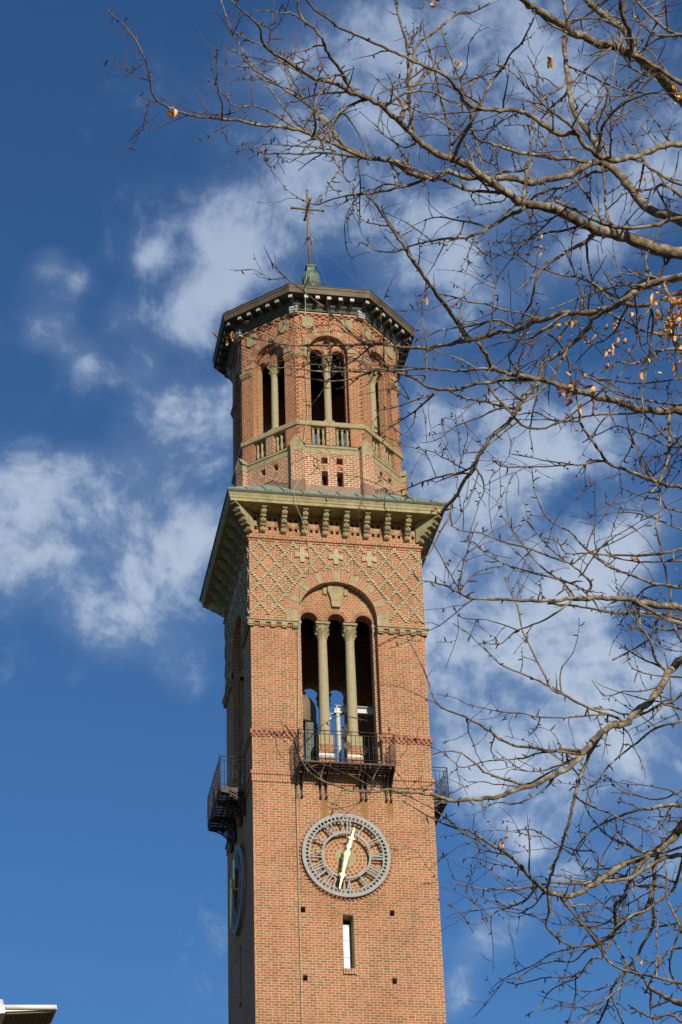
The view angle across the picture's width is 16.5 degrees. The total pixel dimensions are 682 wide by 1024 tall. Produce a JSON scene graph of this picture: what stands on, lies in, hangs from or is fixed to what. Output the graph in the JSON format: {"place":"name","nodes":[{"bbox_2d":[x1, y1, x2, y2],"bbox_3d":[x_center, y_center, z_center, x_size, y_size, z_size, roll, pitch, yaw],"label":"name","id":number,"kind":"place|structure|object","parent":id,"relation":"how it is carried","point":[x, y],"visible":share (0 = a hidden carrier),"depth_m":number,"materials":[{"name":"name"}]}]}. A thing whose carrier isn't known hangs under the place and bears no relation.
{"place":"outdoors","nodes":[
{"label":"outdoors","id":0,"kind":"place"},
{"bbox_2d":[0,0,681,1023],"label":"sky","id":1,"kind":"structure","parent":0,"point":[117,280],"materials":[{"name":"blue"}]},
{"label":"ground","id":2,"kind":"structure","parent":0,"visible":0},
{"bbox_2d":[0,999,56,1023],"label":"roof","id":3,"kind":"object","parent":2,"relation":"on","point":[27,1014],"visible":1,"depth_m":22.08,"materials":[{"name":"white paint"}]},
{"bbox_2d":[199,189,450,1023],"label":"clock tower","id":4,"kind":"structure","parent":2,"relation":"on","point":[368,939],"depth_m":73.26,"materials":[{"name":"red brick"}]},
{"bbox_2d":[241,950,241,996],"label":"slit window","id":5,"kind":"structure","parent":4,"relation":"in","point":[241,950],"depth_m":69.98,"materials":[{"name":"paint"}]},
{"bbox_2d":[293,268,309,1019],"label":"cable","id":6,"kind":"object","parent":4,"relation":"hanging from","point":[298,640],"visible":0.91,"depth_m":73.25,"materials":[{"name":"black metal"}]},
{"bbox_2d":[302,694,315,734],"bbox_3d":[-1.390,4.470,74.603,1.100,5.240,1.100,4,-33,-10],"label":"bell cowl","id":7,"kind":"object","parent":4,"relation":"hanging from","point":[309,711],"visible":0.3,"depth_m":73.09,"materials":[{"name":"grey metal"}]},
{"bbox_2d":[304,722,317,772],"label":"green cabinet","id":8,"kind":"object","parent":4,"relation":"on","point":[312,739],"visible":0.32,"depth_m":72.28,"materials":[{"name":"metal"}]},
{"bbox_2d":[330,712,342,773],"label":"steel post","id":9,"kind":"object","parent":4,"relation":"on","point":[338,728],"visible":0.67,"depth_m":72.53,"materials":[{"name":"white metal"}]},
{"bbox_2d":[334,705,372,715],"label":"steel beam","id":10,"kind":"structure","parent":9,"relation":"on","point":[364,711],"depth_m":73.12,"materials":[{"name":"white metal"}]},
{"bbox_2d":[341,727,347,758],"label":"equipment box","id":11,"kind":"object","parent":4,"relation":"on","point":[344,734],"visible":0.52,"depth_m":72.55,"materials":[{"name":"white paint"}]},
{"bbox_2d":[342,914,354,967],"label":"slit window","id":12,"kind":"structure","parent":4,"relation":"in","point":[348,930],"depth_m":68.33,"materials":[{"name":"glass"}]},
{"bbox_2d":[95,0,681,1023],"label":"bare tree","id":13,"kind":"object","parent":2,"relation":"on","point":[667,82],"visible":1,"depth_m":12.50,"materials":[{"name":"brown plant"}]}
]}

